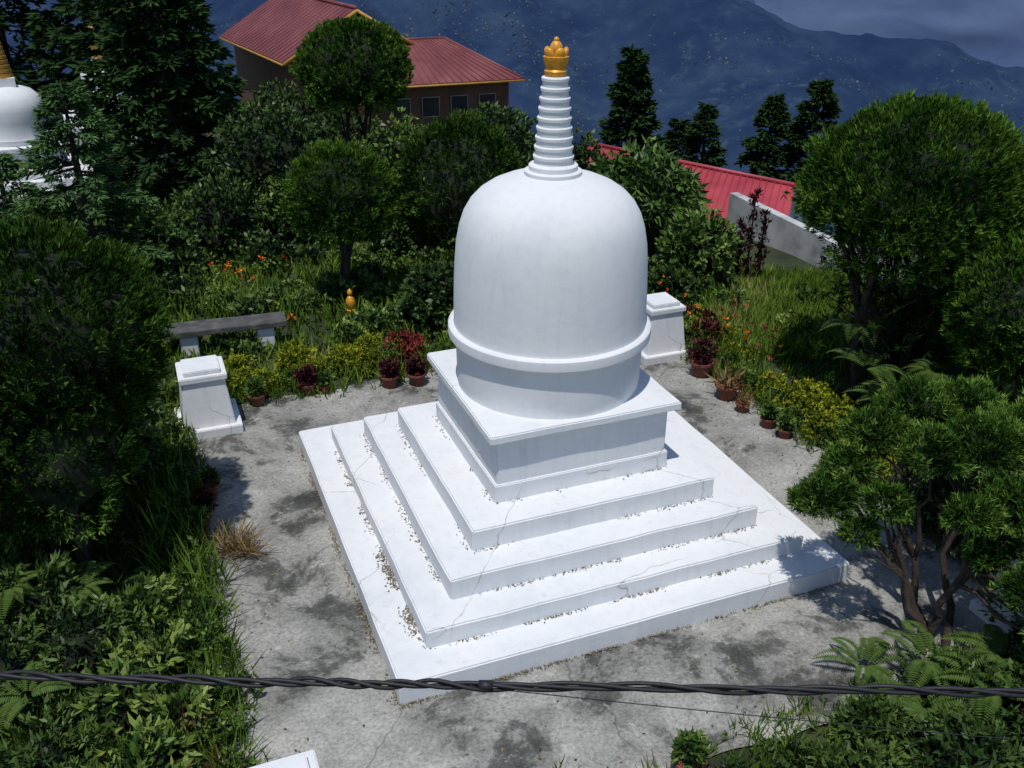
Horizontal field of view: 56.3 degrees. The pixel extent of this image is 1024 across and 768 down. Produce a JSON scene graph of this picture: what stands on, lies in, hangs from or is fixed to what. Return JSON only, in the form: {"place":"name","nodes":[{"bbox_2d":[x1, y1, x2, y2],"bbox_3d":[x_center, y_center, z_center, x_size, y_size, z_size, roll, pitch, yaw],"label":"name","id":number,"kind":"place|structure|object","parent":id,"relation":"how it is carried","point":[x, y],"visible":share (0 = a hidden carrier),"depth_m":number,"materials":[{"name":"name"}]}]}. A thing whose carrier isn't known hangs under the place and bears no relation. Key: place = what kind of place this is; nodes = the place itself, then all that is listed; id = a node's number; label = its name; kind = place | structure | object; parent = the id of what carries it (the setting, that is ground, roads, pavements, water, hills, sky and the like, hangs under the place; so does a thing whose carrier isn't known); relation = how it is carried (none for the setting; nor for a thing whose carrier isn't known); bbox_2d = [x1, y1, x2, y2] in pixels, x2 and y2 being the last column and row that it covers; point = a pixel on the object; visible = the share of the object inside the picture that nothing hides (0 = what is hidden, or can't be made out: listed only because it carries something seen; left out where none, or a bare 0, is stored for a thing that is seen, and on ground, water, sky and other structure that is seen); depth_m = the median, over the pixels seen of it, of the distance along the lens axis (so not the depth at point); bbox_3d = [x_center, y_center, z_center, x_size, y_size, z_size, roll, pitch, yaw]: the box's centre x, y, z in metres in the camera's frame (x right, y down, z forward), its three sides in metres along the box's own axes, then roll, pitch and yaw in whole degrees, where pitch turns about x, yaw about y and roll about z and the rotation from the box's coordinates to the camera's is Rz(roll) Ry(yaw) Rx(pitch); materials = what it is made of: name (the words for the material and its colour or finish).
{"place":"outdoors","nodes":[
{"label":"outdoors","id":0,"kind":"place"},
{"bbox_2d":[0,0,1023,235],"bbox_3d":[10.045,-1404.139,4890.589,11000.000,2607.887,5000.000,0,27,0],"label":"mountain","id":1,"kind":"structure","parent":0,"point":[780,61],"depth_m":4784.11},
{"bbox_2d":[14,0,1023,149],"bbox_3d":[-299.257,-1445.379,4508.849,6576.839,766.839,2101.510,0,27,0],"label":"distant village","id":2,"kind":"object","parent":1,"relation":"on","point":[650,43],"visible":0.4,"depth_m":4823.44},
{"bbox_2d":[0,101,1023,767],"bbox_3d":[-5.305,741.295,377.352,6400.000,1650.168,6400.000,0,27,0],"label":"ground","id":3,"kind":"structure","parent":0,"point":[774,257],"depth_m":15.64,"materials":[{"name":"plant"}]},
{"bbox_2d":[0,151,54,225],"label":"spruce tree","id":4,"kind":"object","parent":3,"relation":"on","point":[7,175],"visible":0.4,"depth_m":18.46,"materials":[{"name":"green plant"}]},
{"bbox_2d":[0,618,60,755],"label":"shrub","id":5,"kind":"object","parent":3,"relation":"on","point":[9,661],"visible":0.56,"depth_m":8.66,"materials":[{"name":"green plant"}]},
{"bbox_2d":[0,0,69,113],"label":"conifer tree","id":6,"kind":"object","parent":3,"relation":"on","point":[19,60],"visible":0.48,"depth_m":34.90,"materials":[{"name":"green plant"}]},
{"bbox_2d":[0,549,91,656],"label":"shrub","id":7,"kind":"object","parent":3,"relation":"on","point":[41,587],"visible":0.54,"depth_m":9.47,"materials":[{"name":"green plant"}]},
{"bbox_2d":[0,41,97,202],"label":"stupa","id":8,"kind":"object","parent":3,"relation":"on","point":[17,101],"visible":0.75,"depth_m":25.03,"materials":[{"name":"white paint"}]},
{"bbox_2d":[0,693,108,767],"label":"shrub","id":9,"kind":"object","parent":3,"relation":"on","point":[35,752],"visible":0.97,"depth_m":7.95,"materials":[{"name":"green plant"}]},
{"bbox_2d":[5,588,162,740],"bbox_3d":[-4.287,2.612,9.134,1.349,1.049,1.454,14,30,25],"label":"shrub","id":10,"kind":"object","parent":3,"relation":"on","point":[76,644],"visible":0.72,"depth_m":9.13,"materials":[{"name":"green plant"}]},
{"bbox_2d":[0,211,178,568],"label":"round tree","id":11,"kind":"object","parent":3,"relation":"on","point":[81,338],"visible":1,"depth_m":9.28,"materials":[{"name":"green plant"}]},
{"bbox_2d":[24,0,162,117],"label":"conifer tree","id":12,"kind":"object","parent":3,"relation":"on","point":[62,9],"visible":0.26,"depth_m":33.01,"materials":[{"name":"green plant"}]},
{"bbox_2d":[7,80,184,294],"bbox_3d":[-7.885,-3.280,17.550,3.276,4.400,3.874,0,27,0],"label":"spruce tree","id":13,"kind":"object","parent":3,"relation":"on","point":[86,115],"visible":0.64,"depth_m":17.05,"materials":[{"name":"green plant"}]},
{"bbox_2d":[0,560,191,734],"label":"fern","id":14,"kind":"object","parent":3,"relation":"on","point":[9,709],"visible":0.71,"depth_m":9.24,"materials":[{"name":"green plant"}]},
{"bbox_2d":[58,640,169,766],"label":"shrub","id":15,"kind":"object","parent":3,"relation":"on","point":[115,703],"visible":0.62,"depth_m":8.45,"materials":[{"name":"green plant"}]},
{"bbox_2d":[0,383,244,767],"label":"undergrowth","id":16,"kind":"object","parent":3,"relation":"on","point":[173,607],"visible":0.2,"depth_m":9.78,"materials":[{"name":"green plant"}]},
{"bbox_2d":[90,419,169,498],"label":"shrub","id":17,"kind":"object","parent":3,"relation":"on","point":[146,432],"visible":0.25,"depth_m":12.29,"materials":[{"name":"green plant"}]},
{"bbox_2d":[0,617,272,767],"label":"grass","id":18,"kind":"structure","parent":3,"relation":"on","point":[111,639],"depth_m":9.00,"materials":[{"name":"plant"}]},
{"bbox_2d":[106,384,180,442],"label":"shrub","id":19,"kind":"object","parent":3,"relation":"on","point":[158,410],"visible":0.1,"depth_m":13.03,"materials":[{"name":"green plant"}]},
{"bbox_2d":[100,570,188,646],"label":"shrub","id":20,"kind":"object","parent":3,"relation":"on","point":[136,594],"visible":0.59,"depth_m":9.79,"materials":[{"name":"green plant"}]},
{"bbox_2d":[97,618,192,688],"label":"shrub","id":21,"kind":"object","parent":3,"relation":"on","point":[161,652],"visible":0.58,"depth_m":9.21,"materials":[{"name":"green plant"}]},
{"bbox_2d":[61,0,229,171],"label":"conifer tree","id":22,"kind":"object","parent":3,"relation":"on","point":[92,84],"visible":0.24,"depth_m":26.75,"materials":[{"name":"green plant"}]},
{"bbox_2d":[94,709,203,767],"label":"shrub","id":23,"kind":"object","parent":3,"relation":"on","point":[158,743],"visible":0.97,"depth_m":8.01,"materials":[{"name":"green plant"}]},
{"bbox_2d":[0,379,304,636],"bbox_3d":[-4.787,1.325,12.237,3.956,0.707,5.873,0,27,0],"label":"grass","id":24,"kind":"structure","parent":3,"relation":"on","point":[121,560],"depth_m":11.16,"materials":[{"name":"plant"}]},
{"bbox_2d":[100,198,210,281],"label":"shrub","id":25,"kind":"object","parent":3,"relation":"on","point":[183,253],"visible":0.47,"depth_m":18.47,"materials":[{"name":"green plant"}]},
{"bbox_2d":[79,0,261,213],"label":"conifer tree","id":26,"kind":"object","parent":3,"relation":"on","point":[132,63],"visible":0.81,"depth_m":22.73,"materials":[{"name":"green plant"}]},
{"bbox_2d":[140,684,222,748],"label":"shrub","id":27,"kind":"object","parent":3,"relation":"on","point":[175,703],"visible":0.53,"depth_m":8.61,"materials":[{"name":"green plant"}]},
{"bbox_2d":[145,597,266,767],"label":"lily leaves","id":28,"kind":"object","parent":3,"relation":"on","point":[215,673],"visible":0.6,"depth_m":8.87,"materials":[{"name":"green plant"}]},
{"bbox_2d":[167,164,269,260],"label":"shrub","id":29,"kind":"object","parent":3,"relation":"on","point":[215,217],"visible":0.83,"depth_m":20.20,"materials":[{"name":"green plant"}]},
{"bbox_2d":[165,311,286,356],"bbox_3d":[-4.797,-0.762,16.144,1.968,0.604,0.486,-8,28,-16],"label":"stone bench","id":30,"kind":"object","parent":3,"relation":"on","point":[188,333],"visible":0.8,"depth_m":15.95,"materials":[{"name":"stone"}]},
{"bbox_2d":[198,505,281,568],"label":"dry grass clump","id":31,"kind":"object","parent":3,"relation":"on","point":[226,538],"visible":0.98,"depth_m":11.12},
{"bbox_2d":[195,98,323,222],"bbox_3d":[-5.511,-4.952,22.182,3.114,3.175,2.979,16,30,28],"label":"shrub","id":32,"kind":"object","parent":3,"relation":"on","point":[261,156],"visible":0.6,"depth_m":21.40,"materials":[{"name":"green plant"}]},
{"bbox_2d":[159,275,373,330],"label":"lily leaves","id":33,"kind":"object","parent":3,"relation":"on","point":[244,299],"visible":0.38,"depth_m":17.37,"materials":[{"name":"green plant"}]},
{"bbox_2d":[240,77,328,143],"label":"shrub","id":34,"kind":"object","parent":3,"relation":"on","point":[295,94],"visible":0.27,"depth_m":27.08,"materials":[{"name":"green plant"}]},
{"bbox_2d":[256,169,312,243],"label":"shrub","id":35,"kind":"object","parent":3,"relation":"on","point":[275,208],"visible":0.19,"depth_m":21.11,"materials":[{"name":"green plant"}]},
{"bbox_2d":[250,749,318,767],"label":"white pedestal","id":36,"kind":"object","parent":3,"relation":"on","point":[306,759],"visible":1,"depth_m":7.29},
{"bbox_2d":[234,15,374,128],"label":"walls","id":37,"kind":"structure","parent":3,"relation":"on","point":[254,70],"depth_m":38.25,"materials":[{"name":"paint"}]},
{"bbox_2d":[223,330,413,397],"bbox_3d":[-3.190,-0.454,15.506,3.394,0.565,1.551,-12,29,-24],"label":"golden hedge","id":38,"kind":"object","parent":3,"relation":"on","point":[240,366],"visible":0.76,"depth_m":15.28,"materials":[{"name":"yellow plant"}]},
{"bbox_2d":[295,108,383,156],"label":"shrub","id":39,"kind":"object","parent":3,"relation":"on","point":[330,128],"visible":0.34,"depth_m":26.32,"materials":[{"name":"green plant"}]},
{"bbox_2d":[229,340,453,402],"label":"lily leaves","id":40,"kind":"object","parent":3,"relation":"on","point":[354,371],"visible":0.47,"depth_m":15.06,"materials":[{"name":"green plant"}]},
{"bbox_2d":[279,136,404,302],"bbox_3d":[-3.059,-2.908,17.551,2.257,3.218,2.183,0,27,0],"label":"cedar tree","id":41,"kind":"object","parent":3,"relation":"on","point":[335,191],"visible":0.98,"depth_m":16.78,"materials":[{"name":"green plant"}]},
{"bbox_2d":[287,14,416,144],"bbox_3d":[-3.842,-6.478,23.572,3.052,4.983,2.898,0,27,0],"label":"cedar tree","id":42,"kind":"object","parent":3,"relation":"on","point":[346,63],"visible":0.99,"depth_m":22.34,"materials":[{"name":"green plant"}]},
{"bbox_2d":[360,106,428,172],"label":"shrub","id":43,"kind":"object","parent":3,"relation":"on","point":[389,148],"visible":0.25,"depth_m":22.50,"materials":[{"name":"green plant"}]},
{"bbox_2d":[368,167,425,254],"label":"shrub","id":44,"kind":"object","parent":3,"relation":"on","point":[397,234],"visible":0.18,"depth_m":20.34,"materials":[{"name":"green plant"}]},
{"bbox_2d":[382,328,428,367],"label":"red leaf bush","id":45,"kind":"object","parent":3,"relation":"on","point":[417,338],"visible":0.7,"depth_m":15.71,"materials":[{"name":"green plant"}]},
{"bbox_2d":[398,256,453,333],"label":"shrub","id":46,"kind":"object","parent":3,"relation":"on","point":[431,286],"visible":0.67,"depth_m":16.63,"materials":[{"name":"green plant"}]},
{"bbox_2d":[369,82,508,137],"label":"wing walls","id":47,"kind":"structure","parent":3,"relation":"on","point":[446,93],"depth_m":35.53,"materials":[{"name":"paint"}]},
{"bbox_2d":[399,39,521,85],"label":"wing roof front","id":48,"kind":"structure","parent":47,"relation":"on","point":[432,78],"depth_m":35.65,"materials":[{"name":"metal"}]},
{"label":"roof","id":49,"kind":"object","parent":48,"relation":"on","visible":0},
{"bbox_2d":[220,0,353,62],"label":"roof","id":50,"kind":"structure","parent":49,"relation":"attached to","point":[283,26],"depth_m":37.44,"materials":[{"name":"metal"}]},
{"bbox_2d":[221,0,352,61],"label":"roof seams","id":51,"kind":"object","parent":50,"relation":"attached to","point":[281,26],"visible":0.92,"depth_m":37.60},
{"bbox_2d":[55,190,837,360],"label":"undergrowth","id":52,"kind":"object","parent":3,"relation":"on","point":[231,340],"visible":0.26,"depth_m":17.78,"materials":[{"name":"green plant"}]},
{"bbox_2d":[0,143,894,339],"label":"undergrowth","id":53,"kind":"object","parent":3,"relation":"on","point":[682,279],"visible":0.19,"depth_m":18.11,"materials":[{"name":"green plant"}]},
{"bbox_2d":[390,108,523,264],"bbox_3d":[-0.958,-3.337,17.998,2.678,3.646,2.568,0,27,0],"label":"cedar tree","id":54,"kind":"object","parent":3,"relation":"on","point":[444,172],"visible":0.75,"depth_m":17.13,"materials":[{"name":"green plant"}]},
{"bbox_2d":[461,101,537,168],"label":"shrub","id":55,"kind":"object","parent":3,"relation":"on","point":[514,118],"visible":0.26,"depth_m":23.47,"materials":[{"name":"green plant"}]},
{"bbox_2d":[12,183,1022,403],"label":"grass","id":56,"kind":"structure","parent":3,"relation":"on","point":[229,275],"depth_m":16.82,"materials":[{"name":"plant"}]},
{"bbox_2d":[522,127,610,171],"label":"shrub","id":57,"kind":"object","parent":3,"relation":"on","point":[581,152],"visible":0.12,"depth_m":25.66,"materials":[{"name":"green plant"}]},
{"bbox_2d":[141,326,999,767],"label":"green border","id":58,"kind":"object","parent":3,"relation":"on","point":[203,624],"visible":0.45,"depth_m":11.07,"materials":[{"name":"green plant"}]},
{"bbox_2d":[597,43,667,153],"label":"conifer tree","id":59,"kind":"object","parent":3,"relation":"on","point":[632,72],"visible":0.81,"depth_m":43.38,"materials":[{"name":"green plant"}]},
{"bbox_2d":[589,135,713,249],"bbox_3d":[2.779,-3.868,20.494,2.921,2.787,2.722,0,27,0],"label":"rhododendron bush","id":60,"kind":"object","parent":3,"relation":"on","point":[660,186],"visible":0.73,"depth_m":19.71,"materials":[{"name":"green plant"}]},
{"bbox_2d":[663,117,697,162],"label":"conifer tree","id":61,"kind":"object","parent":3,"relation":"on","point":[674,142],"visible":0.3,"depth_m":46.21,"materials":[{"name":"green plant"}]},
{"bbox_2d":[654,206,742,288],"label":"shrub","id":62,"kind":"object","parent":3,"relation":"on","point":[687,240],"visible":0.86,"depth_m":18.42,"materials":[{"name":"green plant"}]},
{"bbox_2d":[681,101,728,167],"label":"conifer tree","id":63,"kind":"object","parent":3,"relation":"on","point":[702,127],"visible":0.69,"depth_m":45.26,"materials":[{"name":"green plant"}]},
{"bbox_2d":[680,299,729,346],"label":"purple bush","id":64,"kind":"object","parent":3,"relation":"on","point":[706,324],"visible":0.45,"depth_m":16.45,"materials":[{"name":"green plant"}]},
{"bbox_2d":[683,304,760,382],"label":"golden hedge","id":65,"kind":"object","parent":3,"relation":"on","point":[727,344],"visible":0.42,"depth_m":16.29,"materials":[{"name":"plant"}]},
{"bbox_2d":[685,317,804,408],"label":"lily leaves","id":66,"kind":"object","parent":3,"relation":"on","point":[748,365],"visible":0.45,"depth_m":15.02,"materials":[{"name":"green plant"}]},
{"bbox_2d":[732,186,772,277],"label":"slender shrub","id":67,"kind":"object","parent":3,"relation":"on","point":[744,229],"visible":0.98,"depth_m":18.68,"materials":[{"name":"purple plant"}]},
{"bbox_2d":[733,91,795,181],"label":"conifer tree","id":68,"kind":"object","parent":3,"relation":"on","point":[776,108],"visible":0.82,"depth_m":44.99,"materials":[{"name":"green plant"}]},
{"bbox_2d":[695,260,883,362],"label":"grass","id":69,"kind":"structure","parent":3,"relation":"on","point":[758,317],"depth_m":17.32,"materials":[{"name":"plant"}]},
{"bbox_2d":[789,190,813,227],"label":"walls","id":70,"kind":"structure","parent":3,"relation":"on","point":[792,214],"depth_m":28.16,"materials":[{"name":"grey paint"}]},
{"bbox_2d":[588,146,793,227],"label":"roof front","id":71,"kind":"structure","parent":70,"relation":"on","point":[779,205],"depth_m":27.53,"materials":[{"name":"metal"}]},
{"bbox_2d":[587,144,794,222],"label":"roof ribs","id":72,"kind":"object","parent":71,"relation":"on","point":[729,186],"visible":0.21,"depth_m":27.58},
{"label":"roof back","id":73,"kind":"object","parent":70,"relation":"on","visible":0},
{"bbox_2d":[595,143,794,186],"bbox_3d":[5.324,-6.811,29.409,7.464,0.129,0.129,23,35,38],"label":"ridge cap","id":74,"kind":"object","parent":73,"relation":"on","point":[744,174],"visible":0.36,"depth_m":28.41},
{"bbox_2d":[770,78,842,180],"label":"conifer tree","id":75,"kind":"object","parent":3,"relation":"on","point":[827,98],"visible":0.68,"depth_m":43.97,"materials":[{"name":"green plant"}]},
{"bbox_2d":[726,192,902,280],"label":"plaster wall","id":76,"kind":"structure","parent":3,"relation":"on","point":[787,234],"depth_m":21.50,"materials":[{"name":"paint"}]},
{"bbox_2d":[755,369,914,483],"bbox_3d":[4.672,0.545,13.614,1.553,0.602,3.506,-16,31,-29],"label":"golden hedge","id":77,"kind":"object","parent":3,"relation":"on","point":[812,392],"visible":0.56,"depth_m":14.01,"materials":[{"name":"yellow plant"}]},
{"bbox_2d":[805,735,907,767],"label":"shrub","id":78,"kind":"object","parent":3,"relation":"on","point":[872,753],"visible":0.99,"depth_m":8.13,"materials":[{"name":"green plant"}]},
{"bbox_2d":[716,392,1023,767],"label":"grass","id":79,"kind":"structure","parent":3,"relation":"on","point":[800,713],"depth_m":8.92,"materials":[{"name":"plant"}]},
{"bbox_2d":[826,688,917,764],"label":"shrub","id":80,"kind":"object","parent":3,"relation":"on","point":[858,710],"visible":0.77,"depth_m":8.56,"materials":[{"name":"green plant"}]},
{"bbox_2d":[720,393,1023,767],"bbox_3d":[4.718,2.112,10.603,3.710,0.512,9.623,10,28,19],"label":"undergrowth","id":81,"kind":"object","parent":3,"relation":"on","point":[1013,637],"visible":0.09,"depth_m":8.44,"materials":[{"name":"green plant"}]},
{"bbox_2d":[778,87,1023,410],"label":"broadleaf tree","id":82,"kind":"object","parent":3,"relation":"on","point":[920,174],"visible":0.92,"depth_m":12.71,"materials":[{"name":"green plant"}]},
{"bbox_2d":[845,294,959,394],"bbox_3d":[6.323,-0.645,15.265,1.831,1.758,1.790,-18,32,-32],"label":"shrub","id":83,"kind":"object","parent":3,"relation":"on","point":[919,351],"visible":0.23,"depth_m":14.80,"materials":[{"name":"green plant"}]},
{"bbox_2d":[783,372,1023,655],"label":"juniper tree","id":84,"kind":"object","parent":3,"relation":"on","point":[969,428],"visible":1,"depth_m":9.44,"materials":[{"name":"green plant"}]},
{"bbox_2d":[822,309,1011,410],"bbox_3d":[5.732,-0.221,13.496,2.753,0.955,1.714,18,32,32],"label":"fern","id":85,"kind":"object","parent":3,"relation":"on","point":[881,370],"visible":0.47,"depth_m":13.62,"materials":[{"name":"green plant"}]},
{"bbox_2d":[882,443,1009,545],"bbox_3d":[5.466,1.257,11.713,1.603,1.403,1.687,0,27,0],"label":"shrub","id":86,"kind":"object","parent":3,"relation":"on","point":[941,489],"visible":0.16,"depth_m":11.44,"materials":[{"name":"green plant"}]},
{"bbox_2d":[898,699,1023,767],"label":"shrub","id":87,"kind":"object","parent":3,"relation":"on","point":[957,751],"visible":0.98,"depth_m":8.04,"materials":[{"name":"green plant"}]},
{"bbox_2d":[913,638,1019,731],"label":"shrub","id":88,"kind":"object","parent":3,"relation":"on","point":[984,671],"visible":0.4,"depth_m":8.88,"materials":[{"name":"green plant"}]},
{"bbox_2d":[937,228,1023,412],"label":"cedar tree","id":89,"kind":"object","parent":3,"relation":"on","point":[983,311],"visible":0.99,"depth_m":12.29,"materials":[{"name":"green plant"}]},
{"bbox_2d":[983,655,1023,766],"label":"shrub","id":90,"kind":"object","parent":3,"relation":"on","point":[1014,717],"visible":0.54,"depth_m":8.56,"materials":[{"name":"green plant"}]},
{"bbox_2d":[172,352,1023,767],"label":"pavement","id":91,"kind":"structure","parent":0,"point":[314,616],"depth_m":9.85,"materials":[{"name":"concrete"}]},
{"bbox_2d":[174,355,243,441],"bbox_3d":[-4.414,0.154,13.726,0.880,0.985,0.880,-10,28,-19],"label":"white pedestal","id":92,"kind":"object","parent":91,"relation":"on","point":[209,409],"visible":0.94,"depth_m":13.48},
{"bbox_2d":[376,356,400,388],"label":"potted plant","id":93,"kind":"object","parent":91,"relation":"on","point":[389,373],"visible":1,"depth_m":14.87,"materials":[{"name":"purple plant"}]},
{"bbox_2d":[299,36,848,704],"bbox_3d":[0.429,-0.940,10.832,5.214,5.673,5.210,-10,28,-19],"label":"buddhist stupa","id":94,"kind":"object","parent":91,"relation":"on","point":[547,386],"visible":1,"depth_m":10.23,"materials":[{"name":"white paint"}]},
{"bbox_2d":[298,416,843,707],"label":"dirt flecks","id":95,"kind":"object","parent":94,"relation":"on","point":[415,631],"visible":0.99,"depth_m":10.24,"materials":[{"name":"soil"}]},
{"bbox_2d":[641,292,687,365],"bbox_3d":[2.449,-0.977,16.073,0.880,0.985,0.880,-10,28,-19],"label":"white pedestal","id":96,"kind":"object","parent":91,"relation":"on","point":[664,313],"visible":0.69,"depth_m":15.80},
{"bbox_2d":[668,726,714,767],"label":"potted plant","id":97,"kind":"object","parent":91,"relation":"on","point":[693,751],"visible":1,"depth_m":8.20,"materials":[{"name":"green plant"}]},
{"bbox_2d":[686,338,722,377],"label":"potted plant","id":98,"kind":"object","parent":91,"relation":"on","point":[701,365],"visible":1,"depth_m":15.28,"materials":[{"name":"purple plant"}]},
{"bbox_2d":[704,358,750,400],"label":"potted plant","id":99,"kind":"object","parent":91,"relation":"on","point":[726,387],"visible":0.99,"depth_m":14.59,"materials":[{"name":"plant"}]},
{"bbox_2d":[812,620,1023,736],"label":"fern","id":100,"kind":"object","parent":91,"relation":"on","point":[875,670],"visible":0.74,"depth_m":9.14,"materials":[{"name":"green plant"}]},
{"bbox_2d":[969,550,1023,651],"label":"white pedestal","id":101,"kind":"object","parent":91,"relation":"on","point":[975,605],"visible":0.19,"depth_m":10.09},
{"bbox_2d":[746,0,1023,67],"bbox_3d":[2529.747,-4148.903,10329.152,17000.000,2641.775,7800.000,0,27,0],"label":"sky","id":102,"kind":"structure","parent":0,"point":[991,31],"depth_m":10105.20,"materials":[{"name":"blue"}]},
{"bbox_3d":[-11.026,3.658,5.342,0.232,8.134,0.286,0,27,0],"label":"utility pole","id":103,"kind":"object","parent":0,"visible":0},
{"bbox_2d":[0,670,1023,740],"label":"overhead cable","id":104,"kind":"object","parent":103,"relation":"attached to","point":[565,686],"visible":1,"depth_m":3.98,"materials":[{"name":"rubber"}]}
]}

